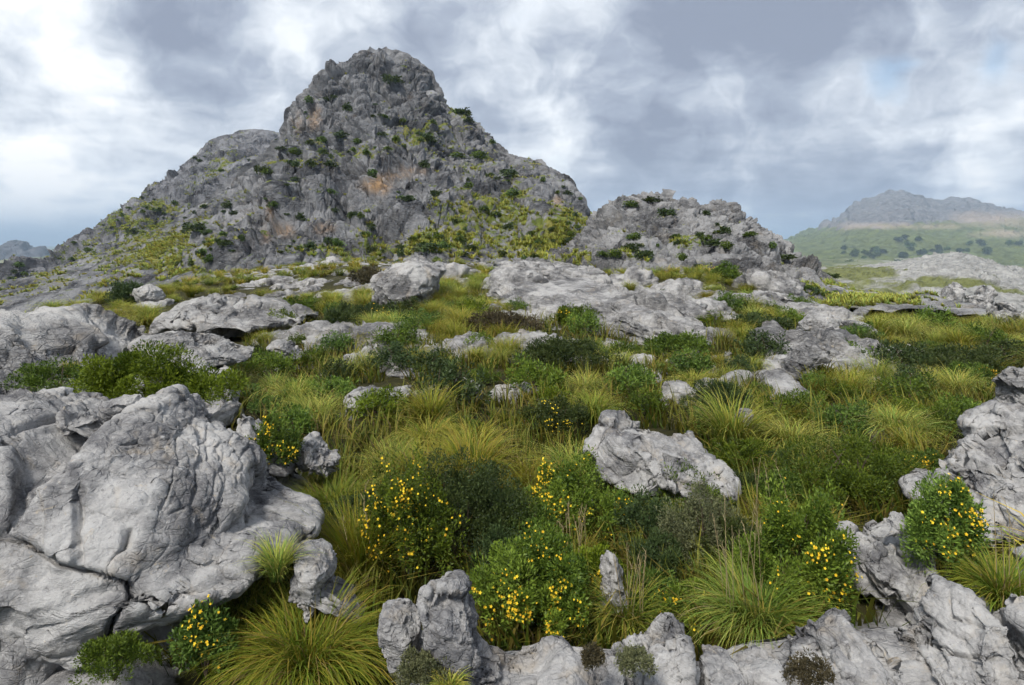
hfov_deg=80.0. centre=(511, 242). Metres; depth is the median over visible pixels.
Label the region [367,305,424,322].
grass tussock
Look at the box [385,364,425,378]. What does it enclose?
rock
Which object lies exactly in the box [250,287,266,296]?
grass tussock
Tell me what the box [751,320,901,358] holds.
rock
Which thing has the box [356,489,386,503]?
shrub
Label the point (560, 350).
shrub
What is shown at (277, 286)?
rock
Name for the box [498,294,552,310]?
rock
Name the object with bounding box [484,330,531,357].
grass tussock
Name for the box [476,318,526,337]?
grass tussock
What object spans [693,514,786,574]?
shrub
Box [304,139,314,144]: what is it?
mountain shrub
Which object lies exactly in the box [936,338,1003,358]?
grass tussock
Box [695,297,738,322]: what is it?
rock
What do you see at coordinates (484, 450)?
grass tussock
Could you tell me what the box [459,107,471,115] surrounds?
mountain shrub
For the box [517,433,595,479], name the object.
grass tussock
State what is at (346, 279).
rock
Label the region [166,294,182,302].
grass tussock
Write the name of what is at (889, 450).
shrub
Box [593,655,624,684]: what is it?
boulder
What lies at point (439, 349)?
meadow shrub
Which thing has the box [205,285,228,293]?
grass tussock
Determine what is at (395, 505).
flowering bush
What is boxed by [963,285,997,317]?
boulder
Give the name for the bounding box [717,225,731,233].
mountain shrub
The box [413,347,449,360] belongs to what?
grass tussock
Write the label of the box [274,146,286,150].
mountain shrub
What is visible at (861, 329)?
meadow shrub
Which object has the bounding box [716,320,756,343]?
grass tussock
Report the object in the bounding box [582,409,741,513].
boulder
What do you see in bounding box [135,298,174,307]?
rock
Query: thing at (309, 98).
mountain shrub
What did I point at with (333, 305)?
meadow shrub
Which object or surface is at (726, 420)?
grass tussock
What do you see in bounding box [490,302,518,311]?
grass tussock
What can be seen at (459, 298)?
grass tussock
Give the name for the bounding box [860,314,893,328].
grass tussock
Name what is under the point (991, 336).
meadow shrub
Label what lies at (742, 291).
grass tussock
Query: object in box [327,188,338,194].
mountain shrub
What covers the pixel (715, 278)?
grass tussock
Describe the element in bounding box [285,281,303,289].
rock
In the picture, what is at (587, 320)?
meadow shrub
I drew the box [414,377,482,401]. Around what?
boulder
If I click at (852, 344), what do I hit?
meadow shrub
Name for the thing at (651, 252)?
mountain shrub
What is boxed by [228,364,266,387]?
grass tussock
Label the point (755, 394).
grass tussock
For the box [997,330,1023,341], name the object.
grass tussock
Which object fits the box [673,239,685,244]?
mountain shrub
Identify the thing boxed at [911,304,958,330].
meadow shrub
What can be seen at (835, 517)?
grass tussock
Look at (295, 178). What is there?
mountain shrub
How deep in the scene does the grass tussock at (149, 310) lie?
22.86 m
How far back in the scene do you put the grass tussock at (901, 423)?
9.54 m
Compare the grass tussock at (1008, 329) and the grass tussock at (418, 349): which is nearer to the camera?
the grass tussock at (418, 349)
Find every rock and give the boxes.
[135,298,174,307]
[212,292,223,296]
[229,292,246,297]
[236,283,255,286]
[250,275,294,286]
[252,329,287,346]
[263,290,289,298]
[269,283,291,289]
[279,320,361,344]
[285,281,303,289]
[290,292,309,298]
[298,285,320,292]
[304,278,331,286]
[304,337,325,350]
[318,256,346,264]
[320,353,377,376]
[331,269,349,275]
[332,288,348,292]
[340,277,358,281]
[340,291,368,300]
[340,321,441,351]
[344,282,360,286]
[347,285,363,291]
[359,342,389,356]
[363,283,374,294]
[370,261,446,283]
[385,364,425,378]
[404,255,428,261]
[406,336,441,347]
[420,346,461,358]
[424,331,493,358]
[441,262,469,279]
[456,277,482,286]
[468,269,480,274]
[482,267,549,287]
[482,303,501,310]
[487,329,575,350]
[490,309,560,329]
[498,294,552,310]
[582,285,636,295]
[602,338,623,346]
[602,352,655,366]
[609,265,658,285]
[623,363,666,382]
[626,288,707,312]
[628,336,645,344]
[634,284,649,290]
[650,278,720,298]
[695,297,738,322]
[699,293,747,298]
[706,327,751,338]
[710,293,780,308]
[731,268,807,296]
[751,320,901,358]
[753,354,786,377]
[772,291,788,296]
[775,300,868,324]
[814,354,914,386]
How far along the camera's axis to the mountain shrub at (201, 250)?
82.01 m
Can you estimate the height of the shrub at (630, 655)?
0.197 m
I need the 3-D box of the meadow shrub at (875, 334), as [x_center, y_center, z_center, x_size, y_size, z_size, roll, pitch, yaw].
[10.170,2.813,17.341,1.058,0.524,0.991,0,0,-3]
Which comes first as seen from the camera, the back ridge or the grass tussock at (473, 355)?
the grass tussock at (473, 355)
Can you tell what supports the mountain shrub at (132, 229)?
on the back ridge
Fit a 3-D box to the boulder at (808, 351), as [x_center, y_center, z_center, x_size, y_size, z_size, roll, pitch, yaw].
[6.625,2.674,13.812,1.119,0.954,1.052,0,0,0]
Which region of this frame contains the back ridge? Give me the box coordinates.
[0,129,279,280]
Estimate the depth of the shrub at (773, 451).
8.41 m
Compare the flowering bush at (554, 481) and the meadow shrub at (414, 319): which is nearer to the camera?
the flowering bush at (554, 481)
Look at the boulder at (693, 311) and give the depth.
19.45 m
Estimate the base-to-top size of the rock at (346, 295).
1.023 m
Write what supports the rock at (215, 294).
on the ground at (156, 672)
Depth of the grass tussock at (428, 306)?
21.33 m
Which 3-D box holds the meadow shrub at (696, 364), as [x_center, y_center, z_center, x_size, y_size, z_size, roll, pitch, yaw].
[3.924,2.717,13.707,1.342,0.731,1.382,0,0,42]
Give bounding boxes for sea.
[30,245,56,246]
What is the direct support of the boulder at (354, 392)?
on the ground at (156, 672)
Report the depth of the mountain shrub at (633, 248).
45.94 m
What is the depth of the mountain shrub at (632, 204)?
64.81 m
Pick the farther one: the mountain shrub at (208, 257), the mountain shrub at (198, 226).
the mountain shrub at (198, 226)
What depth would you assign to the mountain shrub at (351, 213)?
85.84 m
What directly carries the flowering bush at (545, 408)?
on the ground at (156, 672)
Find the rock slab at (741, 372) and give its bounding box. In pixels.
[691,369,752,404]
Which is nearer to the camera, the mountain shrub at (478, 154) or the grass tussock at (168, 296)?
the grass tussock at (168, 296)
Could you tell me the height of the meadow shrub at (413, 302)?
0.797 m
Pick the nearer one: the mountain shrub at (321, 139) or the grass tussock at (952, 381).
the grass tussock at (952, 381)
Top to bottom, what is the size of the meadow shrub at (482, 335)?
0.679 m
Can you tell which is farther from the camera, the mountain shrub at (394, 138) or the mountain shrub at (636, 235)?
the mountain shrub at (394, 138)
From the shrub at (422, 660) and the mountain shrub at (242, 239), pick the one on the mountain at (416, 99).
the mountain shrub at (242, 239)
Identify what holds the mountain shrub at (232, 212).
on the mountain at (416, 99)
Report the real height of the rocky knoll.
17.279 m
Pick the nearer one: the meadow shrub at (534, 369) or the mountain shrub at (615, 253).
the meadow shrub at (534, 369)
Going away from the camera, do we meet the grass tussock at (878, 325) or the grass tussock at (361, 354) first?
the grass tussock at (361, 354)
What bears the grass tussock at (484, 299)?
on the ground at (156, 672)
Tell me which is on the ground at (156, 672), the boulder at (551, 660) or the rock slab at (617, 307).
the rock slab at (617, 307)
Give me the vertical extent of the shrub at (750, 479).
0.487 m
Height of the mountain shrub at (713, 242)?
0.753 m
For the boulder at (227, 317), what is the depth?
20.31 m
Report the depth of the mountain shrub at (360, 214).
85.31 m
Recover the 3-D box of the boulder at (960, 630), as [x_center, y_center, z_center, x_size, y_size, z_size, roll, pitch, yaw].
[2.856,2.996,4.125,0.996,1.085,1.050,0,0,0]
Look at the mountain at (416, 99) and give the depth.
113.08 m
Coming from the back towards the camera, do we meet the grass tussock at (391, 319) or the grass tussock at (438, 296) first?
the grass tussock at (438, 296)
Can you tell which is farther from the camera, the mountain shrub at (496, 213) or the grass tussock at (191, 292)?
the mountain shrub at (496, 213)
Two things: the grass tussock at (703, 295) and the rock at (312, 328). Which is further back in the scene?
the grass tussock at (703, 295)
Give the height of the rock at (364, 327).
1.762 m
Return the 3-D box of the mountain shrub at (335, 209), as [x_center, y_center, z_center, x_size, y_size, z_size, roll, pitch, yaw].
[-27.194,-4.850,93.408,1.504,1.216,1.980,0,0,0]
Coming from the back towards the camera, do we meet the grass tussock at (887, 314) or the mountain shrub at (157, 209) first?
the mountain shrub at (157, 209)
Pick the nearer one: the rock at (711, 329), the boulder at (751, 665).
the boulder at (751, 665)
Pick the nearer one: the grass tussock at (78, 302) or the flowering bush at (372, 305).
the flowering bush at (372, 305)
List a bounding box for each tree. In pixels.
[849,250,859,255]
[893,236,902,240]
[905,242,916,247]
[915,249,926,254]
[933,248,943,252]
[982,249,991,254]
[1005,240,1014,245]
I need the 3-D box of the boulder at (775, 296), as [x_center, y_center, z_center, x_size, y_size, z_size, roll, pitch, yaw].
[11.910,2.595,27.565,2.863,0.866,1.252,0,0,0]
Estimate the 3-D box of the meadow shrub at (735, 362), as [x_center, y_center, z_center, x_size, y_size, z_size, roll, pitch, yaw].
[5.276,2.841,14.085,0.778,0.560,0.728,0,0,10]
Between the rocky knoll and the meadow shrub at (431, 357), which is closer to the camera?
the meadow shrub at (431, 357)
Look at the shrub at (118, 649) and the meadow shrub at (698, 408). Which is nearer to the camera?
the shrub at (118, 649)
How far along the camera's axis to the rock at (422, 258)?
48.19 m
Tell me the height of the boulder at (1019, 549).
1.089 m
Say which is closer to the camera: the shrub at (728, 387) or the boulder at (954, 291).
the shrub at (728, 387)
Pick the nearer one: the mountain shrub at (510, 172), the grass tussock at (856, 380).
the grass tussock at (856, 380)
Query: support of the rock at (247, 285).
on the ground at (156, 672)
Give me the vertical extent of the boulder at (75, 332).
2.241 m
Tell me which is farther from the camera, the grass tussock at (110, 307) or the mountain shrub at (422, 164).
the mountain shrub at (422, 164)
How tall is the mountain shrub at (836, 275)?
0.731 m
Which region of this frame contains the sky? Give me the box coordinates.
[0,0,1023,244]
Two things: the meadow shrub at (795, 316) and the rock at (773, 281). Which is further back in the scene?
the rock at (773, 281)
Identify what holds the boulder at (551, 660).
on the rock at (914, 670)
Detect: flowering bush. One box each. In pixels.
[165,594,239,678]
[245,412,305,466]
[354,442,469,581]
[360,300,405,318]
[467,505,596,644]
[512,441,627,535]
[517,391,589,435]
[548,301,601,324]
[565,540,626,598]
[587,470,630,497]
[595,485,648,542]
[623,562,694,631]
[659,578,734,634]
[729,464,862,615]
[896,446,944,470]
[899,466,992,580]
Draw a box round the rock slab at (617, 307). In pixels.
[485,260,715,353]
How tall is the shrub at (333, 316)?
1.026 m
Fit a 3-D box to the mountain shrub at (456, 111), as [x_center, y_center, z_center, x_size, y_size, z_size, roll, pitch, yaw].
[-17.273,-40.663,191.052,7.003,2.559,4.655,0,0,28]
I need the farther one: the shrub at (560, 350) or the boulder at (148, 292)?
the boulder at (148, 292)
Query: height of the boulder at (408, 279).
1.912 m
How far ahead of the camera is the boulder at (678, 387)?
11.66 m
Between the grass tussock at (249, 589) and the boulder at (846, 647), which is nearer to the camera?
the boulder at (846, 647)
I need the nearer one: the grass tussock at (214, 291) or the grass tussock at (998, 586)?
the grass tussock at (998, 586)
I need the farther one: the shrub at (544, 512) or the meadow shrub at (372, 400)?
the meadow shrub at (372, 400)
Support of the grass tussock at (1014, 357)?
on the ground at (156, 672)
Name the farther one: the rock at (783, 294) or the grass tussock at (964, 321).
the rock at (783, 294)
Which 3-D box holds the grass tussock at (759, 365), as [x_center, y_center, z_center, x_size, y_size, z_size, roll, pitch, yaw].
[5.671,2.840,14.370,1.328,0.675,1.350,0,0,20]
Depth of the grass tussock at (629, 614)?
5.40 m
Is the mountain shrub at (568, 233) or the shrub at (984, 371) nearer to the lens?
the shrub at (984, 371)
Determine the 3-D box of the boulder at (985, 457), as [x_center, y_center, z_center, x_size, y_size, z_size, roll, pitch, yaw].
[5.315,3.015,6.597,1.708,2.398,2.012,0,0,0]
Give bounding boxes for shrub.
[0,354,103,391]
[13,261,24,266]
[68,627,164,684]
[103,279,143,304]
[125,227,138,232]
[151,208,163,211]
[181,221,206,233]
[196,248,206,253]
[204,253,212,261]
[217,231,227,235]
[217,239,230,247]
[220,201,233,208]
[228,210,238,215]
[228,361,248,369]
[230,382,263,400]
[238,235,245,241]
[242,347,300,378]
[245,343,267,364]
[246,391,288,414]
[254,164,265,174]
[260,166,272,175]
[266,201,277,208]
[267,307,297,317]
[268,401,320,436]
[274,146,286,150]
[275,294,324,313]
[286,146,302,155]
[286,345,332,366]
[286,376,321,391]
[287,159,300,167]
[287,332,305,344]
[291,176,300,180]
[295,212,305,220]
[303,95,314,102]
[303,241,316,249]
[303,374,358,404]
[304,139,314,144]
[304,158,316,167]
[310,329,354,355]
[315,136,326,143]
[316,147,327,154]
[320,356,356,379]
[322,300,372,324]
[323,159,337,166]
[323,237,332,243]
[323,301,343,312]
[323,491,381,533]
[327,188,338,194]
[329,238,346,248]
[330,207,339,212]
[332,129,349,137]
[342,101,352,111]
[345,383,408,428]
[347,211,357,217]
[347,265,384,283]
[351,138,361,143]
[356,212,364,218]
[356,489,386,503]
[360,231,372,236]
[361,340,421,372]
[366,222,376,230]
[366,246,375,251]
[366,318,424,346]
[367,169,377,175]
[376,131,386,136]
[380,73,404,84]
[381,146,394,150]
[387,442,537,574]
[390,645,453,684]
[391,307,433,331]
[392,135,399,141]
[395,195,416,201]
[395,244,403,248]
[395,295,432,311]
[397,251,404,256]
[403,346,454,380]
[415,356,492,412]
[416,240,440,254]
[416,306,450,323]
[418,159,429,167]
[419,132,435,138]
[426,136,437,143]
[428,189,441,200]
[433,233,444,239]
[434,347,452,356]
[439,240,451,248]
[440,298,458,308]
[443,413,483,433]
[443,462,526,523]
[448,152,466,157]
[452,108,463,113]
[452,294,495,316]
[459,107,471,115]
[459,511,525,574]
[462,330,494,348]
[463,117,475,122]
[463,182,473,187]
[463,307,544,332]
[464,244,476,250]
[467,361,501,383]
[469,150,489,159]
[476,494,563,545]
[478,205,490,212]
[490,211,501,215]
[497,250,507,256]
[499,167,518,178]
[501,295,531,310]
[502,223,513,229]
[503,188,521,198]
[504,351,572,396]
[507,331,624,372]
[534,381,573,401]
[561,308,602,336]
[563,190,573,194]
[566,230,575,235]
[580,641,605,671]
[587,336,605,348]
[596,251,607,256]
[598,361,659,401]
[600,338,645,356]
[607,248,621,257]
[611,483,691,552]
[613,639,658,678]
[615,384,667,414]
[620,243,638,252]
[622,200,638,207]
[625,234,633,239]
[626,361,658,383]
[628,525,700,579]
[631,232,641,239]
[634,250,652,259]
[636,457,736,519]
[641,196,662,202]
[641,329,714,358]
[642,249,653,258]
[653,207,676,217]
[654,469,751,571]
[655,344,715,375]
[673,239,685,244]
[676,252,687,260]
[679,378,757,415]
[691,390,760,428]
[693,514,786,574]
[695,231,704,237]
[695,309,725,326]
[699,235,711,241]
[702,209,710,215]
[703,238,723,246]
[706,259,742,282]
[708,436,778,471]
[714,289,756,310]
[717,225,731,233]
[719,240,734,248]
[722,353,756,372]
[729,310,795,329]
[732,329,791,358]
[734,468,774,494]
[741,464,821,512]
[742,231,757,236]
[745,388,813,425]
[749,381,772,394]
[758,447,808,474]
[760,424,921,505]
[761,300,780,312]
[769,241,776,248]
[774,305,805,323]
[779,647,837,684]
[780,254,797,260]
[786,293,817,303]
[793,388,827,413]
[799,370,831,387]
[800,398,886,435]
[808,286,821,294]
[822,432,928,477]
[824,378,868,404]
[827,273,843,278]
[840,320,886,337]
[843,338,882,355]
[851,332,890,343]
[859,334,880,342]
[861,338,933,371]
[864,370,952,405]
[883,364,935,387]
[885,392,929,418]
[895,339,1012,374]
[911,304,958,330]
[918,396,970,436]
[934,391,981,415]
[939,359,997,388]
[960,318,1011,345]
[976,337,1023,367]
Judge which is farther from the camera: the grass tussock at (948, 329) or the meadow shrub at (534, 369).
the grass tussock at (948, 329)
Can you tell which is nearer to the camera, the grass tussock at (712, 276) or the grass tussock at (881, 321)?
the grass tussock at (881, 321)
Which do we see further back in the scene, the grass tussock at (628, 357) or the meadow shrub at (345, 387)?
the grass tussock at (628, 357)
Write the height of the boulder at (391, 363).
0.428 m
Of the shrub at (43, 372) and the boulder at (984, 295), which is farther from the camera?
the boulder at (984, 295)
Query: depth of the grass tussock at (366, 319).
19.23 m
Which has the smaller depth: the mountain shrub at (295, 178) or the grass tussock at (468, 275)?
the grass tussock at (468, 275)
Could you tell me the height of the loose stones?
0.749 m
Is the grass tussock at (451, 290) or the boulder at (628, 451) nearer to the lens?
the boulder at (628, 451)
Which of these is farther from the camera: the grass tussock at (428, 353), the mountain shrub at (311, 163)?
the mountain shrub at (311, 163)
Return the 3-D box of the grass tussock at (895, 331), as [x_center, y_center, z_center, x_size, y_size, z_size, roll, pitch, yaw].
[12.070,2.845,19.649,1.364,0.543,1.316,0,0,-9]
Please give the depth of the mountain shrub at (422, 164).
123.10 m
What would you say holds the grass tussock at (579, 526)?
on the ground at (156, 672)
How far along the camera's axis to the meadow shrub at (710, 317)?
19.18 m
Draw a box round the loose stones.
[146,347,1015,684]
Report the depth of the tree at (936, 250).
1752.66 m
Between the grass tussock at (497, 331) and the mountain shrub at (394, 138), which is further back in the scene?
the mountain shrub at (394, 138)
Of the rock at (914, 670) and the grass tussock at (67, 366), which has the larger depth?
the grass tussock at (67, 366)
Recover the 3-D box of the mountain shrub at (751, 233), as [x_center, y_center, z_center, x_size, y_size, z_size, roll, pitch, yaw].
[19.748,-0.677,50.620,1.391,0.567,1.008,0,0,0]
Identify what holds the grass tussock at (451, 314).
on the ground at (156, 672)
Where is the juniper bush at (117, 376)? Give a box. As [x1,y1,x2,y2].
[68,339,250,406]
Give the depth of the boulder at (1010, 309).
139.52 m
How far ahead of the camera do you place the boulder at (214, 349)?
12.77 m
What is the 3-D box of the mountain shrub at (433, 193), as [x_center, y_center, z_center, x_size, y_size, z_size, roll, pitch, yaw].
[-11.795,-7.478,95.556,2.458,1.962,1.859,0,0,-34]
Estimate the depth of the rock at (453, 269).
33.04 m
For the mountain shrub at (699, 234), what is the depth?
52.55 m
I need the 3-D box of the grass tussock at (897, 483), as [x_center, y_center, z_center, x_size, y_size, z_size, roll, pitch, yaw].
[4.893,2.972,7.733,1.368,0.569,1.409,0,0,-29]
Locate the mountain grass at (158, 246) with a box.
[0,60,587,310]
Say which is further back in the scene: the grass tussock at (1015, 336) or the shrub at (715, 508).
the grass tussock at (1015, 336)
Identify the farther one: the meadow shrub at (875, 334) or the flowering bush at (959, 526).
the meadow shrub at (875, 334)
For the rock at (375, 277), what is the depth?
32.32 m
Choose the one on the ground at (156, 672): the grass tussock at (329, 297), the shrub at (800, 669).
the grass tussock at (329, 297)
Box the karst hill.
[821,251,1023,311]
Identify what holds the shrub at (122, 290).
on the ground at (156, 672)
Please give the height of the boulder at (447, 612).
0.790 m
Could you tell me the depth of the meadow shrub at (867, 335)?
16.37 m
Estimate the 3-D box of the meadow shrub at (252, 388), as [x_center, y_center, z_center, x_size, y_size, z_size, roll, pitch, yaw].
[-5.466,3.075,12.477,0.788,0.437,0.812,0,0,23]
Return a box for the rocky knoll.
[512,189,986,319]
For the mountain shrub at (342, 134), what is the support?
on the mountain at (416, 99)
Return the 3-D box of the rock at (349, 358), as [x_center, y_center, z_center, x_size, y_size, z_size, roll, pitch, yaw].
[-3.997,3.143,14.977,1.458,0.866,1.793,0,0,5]
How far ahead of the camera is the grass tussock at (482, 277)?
32.41 m
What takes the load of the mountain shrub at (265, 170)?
on the mountain at (416, 99)
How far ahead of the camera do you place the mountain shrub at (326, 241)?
80.17 m
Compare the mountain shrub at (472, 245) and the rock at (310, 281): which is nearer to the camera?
the rock at (310, 281)
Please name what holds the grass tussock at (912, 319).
on the ground at (156, 672)
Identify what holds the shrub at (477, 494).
on the ground at (156, 672)
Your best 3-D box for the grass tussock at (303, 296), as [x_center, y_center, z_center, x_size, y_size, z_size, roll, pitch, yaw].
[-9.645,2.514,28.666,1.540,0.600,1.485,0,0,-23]
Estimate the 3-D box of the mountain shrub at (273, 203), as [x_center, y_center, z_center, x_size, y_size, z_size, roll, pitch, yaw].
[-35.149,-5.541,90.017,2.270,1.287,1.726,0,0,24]
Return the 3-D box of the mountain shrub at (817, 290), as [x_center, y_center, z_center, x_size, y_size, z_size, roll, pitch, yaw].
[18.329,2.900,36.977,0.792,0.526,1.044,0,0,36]
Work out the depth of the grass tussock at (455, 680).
3.77 m
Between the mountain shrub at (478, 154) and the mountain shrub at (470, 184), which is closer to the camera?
the mountain shrub at (470, 184)
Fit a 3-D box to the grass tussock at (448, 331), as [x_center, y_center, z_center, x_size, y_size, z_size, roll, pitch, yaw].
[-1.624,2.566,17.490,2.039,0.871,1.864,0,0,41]
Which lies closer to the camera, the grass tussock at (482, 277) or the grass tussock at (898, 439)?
the grass tussock at (898, 439)
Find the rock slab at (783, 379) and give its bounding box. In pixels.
[757,368,812,399]
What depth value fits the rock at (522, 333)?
15.77 m
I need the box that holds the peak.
[0,240,49,259]
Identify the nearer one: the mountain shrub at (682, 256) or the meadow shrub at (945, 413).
the meadow shrub at (945, 413)
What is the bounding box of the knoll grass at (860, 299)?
[543,222,964,308]
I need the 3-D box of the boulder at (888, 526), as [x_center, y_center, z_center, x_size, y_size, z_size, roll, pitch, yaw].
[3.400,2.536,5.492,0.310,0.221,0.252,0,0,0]
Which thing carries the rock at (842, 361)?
on the ground at (156, 672)
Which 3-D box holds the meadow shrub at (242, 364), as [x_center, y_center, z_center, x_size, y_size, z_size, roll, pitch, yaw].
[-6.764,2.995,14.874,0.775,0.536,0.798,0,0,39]
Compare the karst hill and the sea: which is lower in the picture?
the karst hill
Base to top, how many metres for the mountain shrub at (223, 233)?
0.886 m
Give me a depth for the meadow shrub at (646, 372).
12.93 m
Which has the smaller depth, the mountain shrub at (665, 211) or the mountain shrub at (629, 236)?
the mountain shrub at (629, 236)
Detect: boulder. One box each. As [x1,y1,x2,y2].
[0,302,243,426]
[0,384,324,684]
[0,395,18,400]
[55,404,102,437]
[97,394,142,422]
[127,330,254,366]
[130,284,165,302]
[148,294,318,338]
[236,414,310,491]
[266,339,305,368]
[288,538,366,623]
[293,431,340,477]
[321,323,351,346]
[343,385,411,417]
[371,260,446,306]
[377,598,422,679]
[386,354,403,368]
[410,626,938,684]
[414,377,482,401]
[416,569,501,684]
[475,635,596,684]
[490,381,538,400]
[494,262,591,278]
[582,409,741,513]
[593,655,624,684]
[597,550,628,621]
[611,612,696,684]
[659,380,699,404]
[681,306,735,325]
[698,644,788,684]
[733,408,753,432]
[750,290,797,303]
[781,339,830,380]
[782,607,902,684]
[796,310,841,330]
[826,520,940,624]
[841,320,877,332]
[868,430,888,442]
[869,511,907,537]
[894,573,1023,684]
[897,400,1023,548]
[937,282,965,302]
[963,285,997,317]
[987,310,1023,321]
[992,366,1023,404]
[992,593,1023,667]
[994,301,1019,321]
[1010,544,1023,581]
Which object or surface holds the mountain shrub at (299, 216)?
on the mountain at (416, 99)
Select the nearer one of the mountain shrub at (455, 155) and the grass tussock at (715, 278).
the grass tussock at (715, 278)
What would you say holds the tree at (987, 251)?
on the mountain at (882, 220)
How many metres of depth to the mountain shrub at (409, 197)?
91.88 m
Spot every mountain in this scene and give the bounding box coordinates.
[0,47,591,312]
[784,189,1023,265]
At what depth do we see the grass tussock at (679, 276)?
34.69 m
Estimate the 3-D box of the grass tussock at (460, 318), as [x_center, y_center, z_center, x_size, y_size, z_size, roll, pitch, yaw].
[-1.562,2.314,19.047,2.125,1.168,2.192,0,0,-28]
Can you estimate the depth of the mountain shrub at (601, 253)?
43.88 m
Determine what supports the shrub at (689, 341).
on the ground at (156, 672)
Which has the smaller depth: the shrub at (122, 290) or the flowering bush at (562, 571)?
the flowering bush at (562, 571)
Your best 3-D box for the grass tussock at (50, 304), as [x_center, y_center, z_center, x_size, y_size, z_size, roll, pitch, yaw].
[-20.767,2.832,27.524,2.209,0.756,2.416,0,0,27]
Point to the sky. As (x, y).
(793, 113)
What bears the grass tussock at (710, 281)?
on the ground at (156, 672)
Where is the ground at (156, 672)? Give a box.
[0,246,1023,684]
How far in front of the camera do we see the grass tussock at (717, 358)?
15.08 m
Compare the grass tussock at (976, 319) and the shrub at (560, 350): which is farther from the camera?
the grass tussock at (976, 319)
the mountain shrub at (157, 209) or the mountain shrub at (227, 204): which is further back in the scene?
the mountain shrub at (157, 209)
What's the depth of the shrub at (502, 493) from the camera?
7.25 m
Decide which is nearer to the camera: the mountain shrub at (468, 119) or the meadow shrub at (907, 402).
the meadow shrub at (907, 402)
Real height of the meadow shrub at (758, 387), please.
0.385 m
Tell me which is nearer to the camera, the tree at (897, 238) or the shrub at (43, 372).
the shrub at (43, 372)
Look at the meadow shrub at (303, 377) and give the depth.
12.66 m
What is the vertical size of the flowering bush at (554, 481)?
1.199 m
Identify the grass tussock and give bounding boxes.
[21,298,75,308]
[51,355,81,378]
[61,298,94,305]
[82,286,106,301]
[86,292,109,303]
[103,298,136,307]
[106,303,125,309]
[111,306,133,315]
[115,302,140,309]
[117,302,161,310]
[118,308,141,317]
[121,302,168,322]
[125,310,160,326]
[156,282,178,291]
[160,574,297,680]
[163,286,176,295]
[165,293,178,298]
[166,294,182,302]
[182,284,202,296]
[183,555,407,684]
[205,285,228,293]
[216,284,232,293]
[220,569,287,609]
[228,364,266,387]
[231,524,314,582]
[241,327,283,344]
[245,369,333,409]
[248,369,292,392]
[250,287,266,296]
[271,385,348,421]
[273,480,446,590]
[283,448,394,531]
[293,292,316,299]
[311,296,355,311]
[314,352,368,373]
[315,289,341,298]
[316,291,345,302]
[339,329,371,350]
[342,430,435,484]
[344,285,374,298]
[344,292,373,305]
[345,291,371,306]
[346,306,396,324]
[347,429,468,486]
[348,349,383,369]
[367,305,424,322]
[372,409,468,456]
[387,379,476,424]
[403,414,553,486]
[403,419,539,476]
[405,343,445,359]
[411,299,448,316]
[412,302,458,313]
[413,316,457,337]
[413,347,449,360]
[417,415,521,462]
[424,284,461,304]
[427,319,480,338]
[427,665,473,684]
[430,330,457,344]
[431,302,485,329]
[432,305,483,321]
[435,317,477,337]
[438,275,465,293]
[439,282,472,294]
[440,275,465,284]
[443,285,471,298]
[443,293,474,302]
[453,286,469,299]
[458,273,489,285]
[460,271,476,279]
[464,344,496,362]
[466,279,489,290]
[467,294,498,304]
[471,272,489,281]
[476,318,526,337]
[478,296,511,309]
[479,341,524,364]
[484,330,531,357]
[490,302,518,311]
[501,448,584,496]
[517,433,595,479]
[551,502,612,554]
[560,370,613,394]
[560,383,639,428]
[565,546,701,646]
[569,385,629,409]
[604,348,640,368]
[622,280,639,290]
[636,498,700,558]
[653,269,673,279]
[655,495,858,654]
[656,368,726,387]
[663,380,801,448]
[664,271,677,277]
[676,273,687,278]
[684,273,697,279]
[685,269,705,279]
[691,290,717,297]
[695,273,729,286]
[697,271,724,282]
[702,283,720,290]
[703,279,716,285]
[706,351,735,366]
[711,283,723,289]
[712,364,752,378]
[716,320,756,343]
[718,314,759,333]
[725,278,732,286]
[725,288,752,293]
[731,352,772,373]
[732,458,803,526]
[733,413,805,440]
[734,407,850,461]
[735,286,750,290]
[735,384,772,409]
[736,294,777,309]
[740,283,762,290]
[740,390,819,427]
[742,305,775,316]
[750,307,799,323]
[751,303,776,313]
[789,504,863,529]
[814,359,896,400]
[831,367,882,387]
[833,398,962,448]
[842,354,916,383]
[847,312,909,336]
[848,401,944,441]
[849,312,900,326]
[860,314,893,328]
[863,455,938,508]
[867,420,955,453]
[874,310,903,317]
[878,333,916,345]
[881,309,915,324]
[882,323,901,336]
[884,314,934,339]
[885,312,942,332]
[907,488,1023,611]
[913,362,963,384]
[918,328,957,344]
[921,323,979,340]
[924,360,994,398]
[934,327,985,345]
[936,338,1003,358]
[940,319,995,333]
[952,317,981,326]
[958,321,1004,333]
[968,313,989,323]
[974,312,1007,321]
[990,321,1022,335]
[993,327,1020,339]
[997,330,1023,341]
[998,345,1023,369]
[1006,320,1023,334]
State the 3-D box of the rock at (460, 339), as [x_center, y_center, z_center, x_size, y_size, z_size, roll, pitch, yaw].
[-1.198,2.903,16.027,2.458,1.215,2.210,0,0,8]
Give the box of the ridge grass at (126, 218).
[12,136,255,278]

